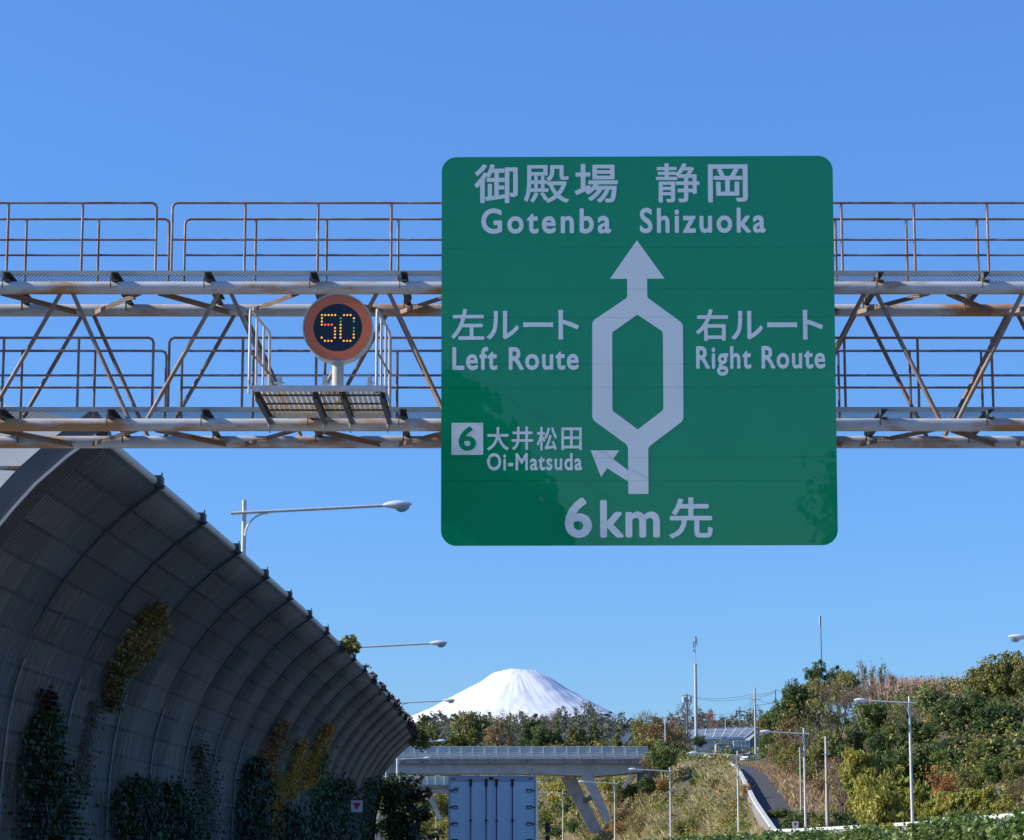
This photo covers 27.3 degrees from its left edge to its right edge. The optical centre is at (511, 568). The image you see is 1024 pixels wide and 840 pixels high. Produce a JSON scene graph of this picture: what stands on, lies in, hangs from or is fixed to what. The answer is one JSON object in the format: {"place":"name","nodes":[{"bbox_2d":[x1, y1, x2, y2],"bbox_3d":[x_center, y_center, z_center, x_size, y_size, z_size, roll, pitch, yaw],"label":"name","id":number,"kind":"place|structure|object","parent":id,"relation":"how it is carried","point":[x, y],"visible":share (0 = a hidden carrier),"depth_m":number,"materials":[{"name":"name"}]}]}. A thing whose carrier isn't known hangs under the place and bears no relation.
{"place":"outdoors","nodes":[
{"label":"outdoors","id":0,"kind":"place"},
{"bbox_2d":[0,0,1023,725],"label":"sky","id":1,"kind":"structure","parent":0,"point":[164,103],"materials":[{"name":"blue"}]},
{"bbox_2d":[408,669,630,723],"bbox_3d":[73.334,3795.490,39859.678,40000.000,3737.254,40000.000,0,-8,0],"label":"snowy mountain","id":2,"kind":"structure","parent":0,"point":[515,691],"depth_m":38844.46,"materials":[{"name":"white snow"}]},
{"bbox_2d":[429,716,848,745],"bbox_3d":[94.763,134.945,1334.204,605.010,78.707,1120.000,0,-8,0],"label":"wooded hills","id":3,"kind":"structure","parent":0,"point":[574,723],"depth_m":1262.54,"materials":[{"name":"green plant"}]},
{"bbox_2d":[376,689,1023,839],"bbox_3d":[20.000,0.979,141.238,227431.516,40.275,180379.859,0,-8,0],"label":"ground","id":4,"kind":"structure","parent":0,"point":[750,815],"depth_m":264.95,"materials":[{"name":"plant"}]},
{"bbox_2d":[231,500,411,554],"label":"street lamp","id":5,"kind":"object","parent":4,"relation":"on","point":[400,506],"visible":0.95,"depth_m":69.50,"materials":[{"name":"grey metal"}]},
{"bbox_2d":[382,776,447,819],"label":"overpass bridge","id":6,"kind":"structure","parent":4,"relation":"on","point":[437,784],"depth_m":370.46,"materials":[{"name":"concrete"}]},
{"bbox_2d":[434,793,447,817],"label":"shrub","id":7,"kind":"object","parent":4,"relation":"on","point":[442,805],"visible":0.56,"depth_m":411.84,"materials":[{"name":"green plant"}]},
{"bbox_2d":[448,710,491,745],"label":"broadleaf tree","id":8,"kind":"object","parent":4,"relation":"on","point":[472,736],"visible":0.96,"depth_m":453.52,"materials":[{"name":"green plant"}]},
{"bbox_2d":[482,715,517,745],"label":"broadleaf tree","id":9,"kind":"object","parent":4,"relation":"on","point":[492,733],"visible":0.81,"depth_m":438.48,"materials":[{"name":"brown plant"}]},
{"bbox_2d":[375,746,651,839],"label":"overpass bridge","id":10,"kind":"structure","parent":4,"relation":"on","point":[570,764],"depth_m":279.51,"materials":[{"name":"concrete"}]},
{"bbox_2d":[519,713,545,745],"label":"evergreen tree","id":11,"kind":"object","parent":4,"relation":"on","point":[528,726],"visible":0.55,"depth_m":419.18,"materials":[{"name":"green plant"}]},
{"bbox_2d":[531,722,553,745],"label":"evergreen tree","id":12,"kind":"object","parent":4,"relation":"on","point":[542,736],"visible":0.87,"depth_m":408.16,"materials":[{"name":"green plant"}]},
{"bbox_2d":[538,801,558,830],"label":"shrub","id":13,"kind":"object","parent":4,"relation":"on","point":[543,815],"visible":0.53,"depth_m":325.42,"materials":[{"name":"green plant"}]},
{"bbox_2d":[541,778,568,805],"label":"shrub","id":14,"kind":"object","parent":4,"relation":"on","point":[550,788],"visible":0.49,"depth_m":340.74,"materials":[{"name":"green plant"}]},
{"bbox_2d":[384,701,857,775],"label":"wood","id":15,"kind":"object","parent":4,"relation":"on","point":[605,730],"visible":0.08,"depth_m":1246.51,"materials":[{"name":"green plant"}]},
{"bbox_2d":[636,775,657,800],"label":"shrub","id":16,"kind":"object","parent":4,"relation":"on","point":[649,787],"visible":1,"depth_m":266.31,"materials":[{"name":"green plant"}]},
{"bbox_2d":[637,713,677,749],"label":"broadleaf tree","id":17,"kind":"object","parent":4,"relation":"on","point":[652,727],"visible":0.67,"depth_m":358.77,"materials":[{"name":"brown plant"}]},
{"bbox_2d":[645,738,677,779],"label":"shrub","id":18,"kind":"object","parent":4,"relation":"on","point":[663,757],"visible":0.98,"depth_m":269.42,"materials":[{"name":"green plant"}]},
{"bbox_2d":[666,724,693,753],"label":"broadleaf tree","id":19,"kind":"object","parent":4,"relation":"on","point":[678,743],"visible":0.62,"depth_m":364.11,"materials":[{"name":"brown plant"}]},
{"bbox_2d":[693,637,697,755],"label":"cell mast","id":20,"kind":"object","parent":4,"relation":"on","point":[695,704],"visible":0.91,"depth_m":380.21,"materials":[{"name":"metal"}]},
{"bbox_2d":[383,660,1023,839],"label":"scrub","id":21,"kind":"object","parent":4,"relation":"on","point":[954,687],"visible":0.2,"depth_m":233.41,"materials":[{"name":"green plant"}]},
{"bbox_2d":[667,701,702,744],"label":"cherry tree","id":22,"kind":"object","parent":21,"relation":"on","point":[673,721],"visible":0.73,"depth_m":399.60,"materials":[{"name":"red plant"}]},
{"bbox_2d":[538,727,888,839],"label":"dry grass","id":23,"kind":"structure","parent":4,"relation":"on","point":[781,781],"depth_m":248.57,"materials":[{"name":"plant"}]},
{"bbox_2d":[686,727,757,756],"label":"greenhouse","id":24,"kind":"object","parent":4,"relation":"on","point":[737,736],"visible":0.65,"depth_m":400.84,"materials":[{"name":"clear glass"}]},
{"bbox_2d":[771,744,796,770],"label":"shrub","id":25,"kind":"object","parent":4,"relation":"on","point":[781,761],"visible":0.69,"depth_m":245.00,"materials":[{"name":"green plant"}]},
{"bbox_2d":[772,715,810,751],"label":"broadleaf tree","id":26,"kind":"object","parent":4,"relation":"on","point":[787,725],"visible":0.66,"depth_m":248.47,"materials":[{"name":"brown plant"}]},
{"bbox_2d":[779,678,808,753],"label":"evergreen tree","id":27,"kind":"object","parent":4,"relation":"on","point":[786,690],"visible":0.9,"depth_m":245.49,"materials":[{"name":"green plant"}]},
{"bbox_2d":[786,810,816,828],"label":"shrub","id":28,"kind":"object","parent":4,"relation":"on","point":[799,819],"visible":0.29,"depth_m":183.61,"materials":[{"name":"green plant"}]},
{"bbox_2d":[781,679,831,745],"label":"broadleaf tree","id":29,"kind":"object","parent":4,"relation":"on","point":[810,694],"visible":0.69,"depth_m":245.02,"materials":[{"name":"green plant"}]},
{"bbox_2d":[796,758,824,784],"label":"shrub","id":30,"kind":"object","parent":4,"relation":"on","point":[811,771],"visible":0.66,"depth_m":213.33,"materials":[{"name":"green plant"}]},
{"bbox_2d":[802,659,830,731],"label":"evergreen tree","id":31,"kind":"object","parent":4,"relation":"on","point":[814,672],"visible":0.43,"depth_m":250.22,"materials":[{"name":"green plant"}]},
{"bbox_2d":[789,688,844,775],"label":"broadleaf tree","id":32,"kind":"object","parent":4,"relation":"on","point":[818,704],"visible":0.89,"depth_m":210.96,"materials":[{"name":"green plant"}]},
{"bbox_2d":[807,770,829,793],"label":"shrub","id":33,"kind":"object","parent":4,"relation":"on","point":[819,786],"visible":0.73,"depth_m":201.31,"materials":[{"name":"brown plant"}]},
{"bbox_2d":[805,728,840,769],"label":"broadleaf tree","id":34,"kind":"object","parent":4,"relation":"on","point":[816,752],"visible":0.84,"depth_m":201.12,"materials":[{"name":"green plant"}]},
{"bbox_2d":[822,736,830,826],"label":"utility pole","id":35,"kind":"object","parent":4,"relation":"on","point":[826,754],"visible":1,"depth_m":177.04,"materials":[{"name":"concrete"}]},
{"bbox_2d":[825,754,847,814],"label":"broadleaf tree","id":36,"kind":"object","parent":4,"relation":"on","point":[837,762],"visible":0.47,"depth_m":174.99,"materials":[{"name":"brown plant"}]},
{"bbox_2d":[807,678,871,736],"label":"bare tree","id":37,"kind":"object","parent":4,"relation":"on","point":[843,701],"visible":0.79,"depth_m":218.11,"materials":[{"name":"brown plant"}]},
{"bbox_2d":[824,669,860,728],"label":"broadleaf tree","id":38,"kind":"object","parent":4,"relation":"on","point":[846,678],"visible":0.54,"depth_m":239.72,"materials":[{"name":"green plant"}]},
{"bbox_2d":[833,719,866,765],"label":"evergreen tree","id":39,"kind":"object","parent":4,"relation":"on","point":[854,737],"visible":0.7,"depth_m":199.26,"materials":[{"name":"green plant"}]},
{"bbox_2d":[833,680,882,732],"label":"bare tree","id":40,"kind":"object","parent":4,"relation":"on","point":[864,692],"visible":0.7,"depth_m":222.21,"materials":[{"name":"brown plant"}]},
{"bbox_2d":[837,747,880,824],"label":"bamboo clump","id":41,"kind":"object","parent":4,"relation":"on","point":[855,762],"visible":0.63,"depth_m":156.89,"materials":[{"name":"green plant"}]},
{"bbox_2d":[698,754,1023,834],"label":"ramp wall","id":42,"kind":"structure","parent":4,"relation":"on","point":[762,817],"depth_m":192.57,"materials":[{"name":"white concrete"}]},
{"bbox_2d":[848,773,882,827],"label":"bamboo clump","id":43,"kind":"object","parent":4,"relation":"on","point":[862,781],"visible":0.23,"depth_m":150.87,"materials":[{"name":"green plant"}]},
{"bbox_2d":[851,698,888,738],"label":"broadleaf tree","id":44,"kind":"object","parent":4,"relation":"on","point":[870,723],"visible":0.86,"depth_m":205.50,"materials":[{"name":"green plant"}]},
{"bbox_2d":[864,727,892,761],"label":"evergreen tree","id":45,"kind":"object","parent":4,"relation":"on","point":[875,743],"visible":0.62,"depth_m":188.86,"materials":[{"name":"green plant"}]},
{"bbox_2d":[857,785,910,829],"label":"bamboo clump","id":46,"kind":"object","parent":4,"relation":"on","point":[878,808],"visible":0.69,"depth_m":144.51,"materials":[{"name":"green plant"}]},
{"bbox_2d":[867,765,909,821],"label":"bamboo clump","id":47,"kind":"object","parent":4,"relation":"on","point":[899,785],"visible":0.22,"depth_m":148.69,"materials":[{"name":"green plant"}]},
{"bbox_2d":[879,745,921,786],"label":"broadleaf tree","id":48,"kind":"object","parent":4,"relation":"on","point":[895,759],"visible":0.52,"depth_m":168.90,"materials":[{"name":"green plant"}]},
{"bbox_2d":[895,713,923,751],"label":"evergreen tree","id":49,"kind":"object","parent":4,"relation":"on","point":[914,725],"visible":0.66,"depth_m":187.47,"materials":[{"name":"green plant"}]},
{"bbox_2d":[857,674,968,714],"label":"reddish thicket","id":50,"kind":"object","parent":4,"relation":"on","point":[886,684],"visible":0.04,"depth_m":258.14,"materials":[{"name":"brown plant"}]},
{"bbox_2d":[900,776,935,821],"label":"bamboo clump","id":51,"kind":"object","parent":4,"relation":"on","point":[921,795],"visible":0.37,"depth_m":146.80,"materials":[{"name":"green plant"}]},
{"bbox_2d":[905,740,939,783],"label":"broadleaf tree","id":52,"kind":"object","parent":4,"relation":"on","point":[919,751],"visible":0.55,"depth_m":170.88,"materials":[{"name":"green plant"}]},
{"bbox_2d":[915,722,940,746],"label":"evergreen tree","id":53,"kind":"object","parent":4,"relation":"on","point":[921,736],"visible":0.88,"depth_m":186.71,"materials":[{"name":"green plant"}]},
{"bbox_2d":[916,687,947,713],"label":"evergreen tree","id":54,"kind":"object","parent":4,"relation":"on","point":[932,695],"visible":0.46,"depth_m":204.68,"materials":[{"name":"green plant"}]},
{"bbox_2d":[916,790,956,820],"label":"bamboo clump","id":55,"kind":"object","parent":4,"relation":"on","point":[932,807],"visible":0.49,"depth_m":140.69,"materials":[{"name":"green plant"}]},
{"bbox_2d":[924,763,962,809],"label":"autumn shrub","id":56,"kind":"object","parent":4,"relation":"on","point":[942,786],"visible":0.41,"depth_m":150.85,"materials":[{"name":"orange plant"}]},
{"bbox_2d":[930,694,958,735],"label":"evergreen tree","id":57,"kind":"object","parent":4,"relation":"on","point":[940,709],"visible":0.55,"depth_m":189.57,"materials":[{"name":"green plant"}]},
{"bbox_2d":[927,745,967,775],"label":"broadleaf tree","id":58,"kind":"object","parent":4,"relation":"on","point":[944,754],"visible":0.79,"depth_m":166.91,"materials":[{"name":"green plant"}]},
{"bbox_2d":[936,734,977,757],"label":"evergreen tree","id":59,"kind":"object","parent":4,"relation":"on","point":[956,740],"visible":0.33,"depth_m":170.26,"materials":[{"name":"green plant"}]},
{"bbox_2d":[941,787,974,815],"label":"bamboo clump","id":60,"kind":"object","parent":4,"relation":"on","point":[958,798],"visible":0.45,"depth_m":138.99,"materials":[{"name":"green plant"}]},
{"bbox_2d":[956,767,983,797],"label":"broadleaf tree","id":61,"kind":"object","parent":4,"relation":"on","point":[965,779],"visible":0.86,"depth_m":149.01,"materials":[{"name":"green plant"}]},
{"bbox_2d":[943,688,999,735],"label":"evergreen tree","id":62,"kind":"object","parent":4,"relation":"on","point":[963,706],"visible":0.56,"depth_m":181.29,"materials":[{"name":"green plant"}]},
{"bbox_2d":[964,784,999,815],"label":"bamboo clump","id":63,"kind":"object","parent":4,"relation":"on","point":[986,797],"visible":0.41,"depth_m":136.97,"materials":[{"name":"green plant"}]},
{"bbox_2d":[963,667,1003,701],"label":"broadleaf tree","id":64,"kind":"object","parent":4,"relation":"on","point":[972,679],"visible":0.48,"depth_m":195.97,"materials":[{"name":"green plant"}]},
{"bbox_2d":[976,755,1006,784],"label":"broadleaf tree","id":65,"kind":"object","parent":4,"relation":"on","point":[997,772],"visible":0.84,"depth_m":150.65,"materials":[{"name":"green plant"}]},
{"bbox_2d":[981,735,1010,757],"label":"evergreen tree","id":66,"kind":"object","parent":4,"relation":"on","point":[995,746],"visible":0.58,"depth_m":156.60,"materials":[{"name":"green plant"}]},
{"bbox_2d":[969,696,1023,740],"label":"evergreen tree","id":67,"kind":"object","parent":4,"relation":"on","point":[986,717],"visible":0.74,"depth_m":169.35,"materials":[{"name":"green plant"}]},
{"bbox_2d":[976,650,1023,701],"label":"broadleaf tree","id":68,"kind":"object","parent":4,"relation":"on","point":[1004,670],"visible":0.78,"depth_m":191.76,"materials":[{"name":"green plant"}]},
{"bbox_2d":[988,794,1023,814],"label":"bamboo clump","id":69,"kind":"object","parent":4,"relation":"on","point":[998,804],"visible":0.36,"depth_m":132.92,"materials":[{"name":"green plant"}]},
{"bbox_2d":[999,759,1023,782],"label":"broadleaf tree","id":70,"kind":"object","parent":4,"relation":"on","point":[1010,770],"visible":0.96,"depth_m":144.52,"materials":[{"name":"green plant"}]},
{"bbox_2d":[1001,779,1023,801],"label":"broadleaf tree","id":71,"kind":"object","parent":4,"relation":"on","point":[1012,787],"visible":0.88,"depth_m":137.32,"materials":[{"name":"brown plant"}]},
{"bbox_2d":[1009,660,1023,696],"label":"broadleaf tree","id":72,"kind":"object","parent":4,"relation":"on","point":[1018,678],"visible":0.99,"depth_m":187.95,"materials":[{"name":"green plant"}]},
{"bbox_2d":[724,758,792,828],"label":"ramp road","id":73,"kind":"structure","parent":0,"point":[768,796],"depth_m":231.88,"materials":[{"name":"grey asphalt"}]},
{"label":"highway road","id":74,"kind":"structure","parent":0,"visible":0},
{"bbox_2d":[0,403,413,839],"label":"noise barrier","id":75,"kind":"object","parent":74,"relation":"on","point":[99,547],"visible":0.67,"depth_m":43.95,"materials":[{"name":"metal"}]},
{"bbox_2d":[37,684,65,719],"bbox_3d":[-8.555,2.517,38.934,0.371,0.679,1.487,0,-8,0],"label":"climbing vine","id":76,"kind":"object","parent":75,"relation":"attached to","point":[49,702],"visible":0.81,"depth_m":38.80,"materials":[{"name":"green plant"}]},
{"bbox_2d":[0,707,106,839],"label":"climbing vine","id":77,"kind":"object","parent":75,"relation":"attached to","point":[46,733],"visible":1,"depth_m":38.63,"materials":[{"name":"green plant"}]},
{"bbox_2d":[64,697,109,804],"bbox_3d":[-8.482,3.651,42.510,0.373,2.300,3.261,0,-8,2],"label":"climbing vine","id":78,"kind":"object","parent":75,"relation":"attached to","point":[88,732],"visible":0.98,"depth_m":42.61,"materials":[{"name":"green plant"}]},
{"bbox_2d":[103,599,176,714],"bbox_3d":[-7.724,1.885,43.962,1.379,2.378,3.697,0,-8,0],"label":"climbing vine","id":79,"kind":"object","parent":75,"relation":"attached to","point":[115,689],"visible":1,"depth_m":43.36,"materials":[{"name":"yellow plant"}]},
{"bbox_2d":[100,773,200,839],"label":"climbing vine","id":80,"kind":"object","parent":75,"relation":"attached to","point":[140,798],"visible":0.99,"depth_m":46.41,"materials":[{"name":"green plant"}]},
{"bbox_2d":[154,775,225,839],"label":"climbing vine","id":81,"kind":"object","parent":75,"relation":"attached to","point":[184,824],"visible":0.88,"depth_m":51.20,"materials":[{"name":"green plant"}]},
{"bbox_2d":[184,731,231,836],"bbox_3d":[-8.015,5.855,55.839,0.361,2.833,9.062,0,-8,2],"label":"climbing vine","id":82,"kind":"object","parent":75,"relation":"attached to","point":[200,761],"visible":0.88,"depth_m":55.47,"materials":[{"name":"green plant"}]},
{"bbox_2d":[228,754,281,839],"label":"climbing vine","id":83,"kind":"object","parent":75,"relation":"attached to","point":[254,813],"visible":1,"depth_m":62.74,"materials":[{"name":"green plant"}]},
{"bbox_2d":[254,719,291,777],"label":"climbing vine","id":84,"kind":"object","parent":75,"relation":"attached to","point":[279,735],"visible":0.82,"depth_m":65.61,"materials":[{"name":"orange plant"}]},
{"bbox_2d":[257,753,293,839],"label":"climbing vine","id":85,"kind":"object","parent":75,"relation":"attached to","point":[277,780],"visible":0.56,"depth_m":68.31,"materials":[{"name":"green plant"}]},
{"bbox_2d":[267,801,322,839],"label":"climbing vine","id":86,"kind":"object","parent":75,"relation":"attached to","point":[294,820],"visible":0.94,"depth_m":71.50,"materials":[{"name":"green plant"}]},
{"bbox_2d":[282,736,311,801],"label":"climbing vine","id":87,"kind":"object","parent":75,"relation":"attached to","point":[293,778],"visible":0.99,"depth_m":71.79,"materials":[{"name":"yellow plant"}]},
{"bbox_2d":[299,722,337,792],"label":"climbing vine","id":88,"kind":"object","parent":75,"relation":"attached to","point":[322,741],"visible":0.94,"depth_m":76.18,"materials":[{"name":"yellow plant"}]},
{"bbox_2d":[305,749,332,801],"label":"climbing vine","id":89,"kind":"object","parent":75,"relation":"attached to","point":[320,782],"visible":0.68,"depth_m":79.40,"materials":[{"name":"green plant"}]},
{"bbox_2d":[287,771,374,839],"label":"climbing vine","id":90,"kind":"object","parent":75,"relation":"attached to","point":[335,806],"visible":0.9,"depth_m":85.95,"materials":[{"name":"green plant"}]},
{"bbox_2d":[339,634,361,656],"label":"climbing vine","id":91,"kind":"object","parent":75,"relation":"attached to","point":[352,646],"visible":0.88,"depth_m":65.67,"materials":[{"name":"green plant"}]},
{"bbox_2d":[350,774,386,839],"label":"climbing vine","id":92,"kind":"object","parent":75,"relation":"attached to","point":[375,792],"visible":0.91,"depth_m":106.41,"materials":[{"name":"green plant"}]},
{"bbox_2d":[362,664,420,738],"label":"climbing vine","id":93,"kind":"object","parent":75,"relation":"attached to","point":[413,727],"visible":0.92,"depth_m":92.45,"materials":[{"name":"green plant"}]},
{"bbox_2d":[407,713,441,753],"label":"broadleaf tree","id":94,"kind":"object","parent":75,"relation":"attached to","point":[422,739],"visible":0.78,"depth_m":110.17,"materials":[{"name":"green plant"}]},
{"bbox_2d":[374,772,444,839],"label":"ivy bush","id":95,"kind":"object","parent":74,"relation":"on","point":[403,817],"visible":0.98,"depth_m":112.61,"materials":[{"name":"green plant"}]},
{"bbox_2d":[448,776,549,839],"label":"box truck","id":96,"kind":"object","parent":74,"relation":"on","point":[492,807],"visible":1,"depth_m":59.65,"materials":[{"name":"white paint"}]},
{"bbox_2d":[0,202,1023,447],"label":"sign gantry","id":97,"kind":"object","parent":74,"relation":"on","point":[178,424],"visible":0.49,"depth_m":25.87,"materials":[{"name":"metal"}]},
{"bbox_2d":[248,309,392,432],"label":"sign platform","id":98,"kind":"structure","parent":97,"relation":"attached to","point":[347,404],"depth_m":24.60,"materials":[{"name":"metal"}]},
{"bbox_2d":[302,293,373,393],"bbox_3d":[-2.012,-2.599,24.399,0.816,1.156,0.200,0,-8,0],"label":"speed limit sign","id":99,"kind":"object","parent":98,"relation":"on","point":[338,330],"visible":0.98,"depth_m":24.34,"materials":[{"name":"orange"}]},
{"bbox_2d":[441,156,837,545],"bbox_3d":[1.511,-2.612,25.323,4.714,4.717,0.192,0,-5,1],"label":"direction sign","id":100,"kind":"object","parent":97,"relation":"attached to","point":[637,350],"visible":1,"depth_m":25.23,"materials":[{"name":"green metal"}]},
{"bbox_2d":[689,751,741,830],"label":"street lamp","id":101,"kind":"object","parent":74,"relation":"on","point":[692,753],"visible":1,"depth_m":198.14,"materials":[{"name":"grey metal"}]},
{"bbox_2d":[760,728,809,829],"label":"street lamp","id":102,"kind":"object","parent":74,"relation":"on","point":[763,732],"visible":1,"depth_m":165.45,"materials":[{"name":"grey metal"}]},
{"bbox_2d":[627,807,1023,839],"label":"ivy hedge","id":103,"kind":"object","parent":74,"relation":"on","point":[964,827],"visible":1,"depth_m":37.49,"materials":[{"name":"green plant"}]},
{"bbox_2d":[854,696,915,822],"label":"street lamp","id":104,"kind":"object","parent":74,"relation":"on","point":[861,700],"visible":0.98,"depth_m":134.73,"materials":[{"name":"grey metal"}]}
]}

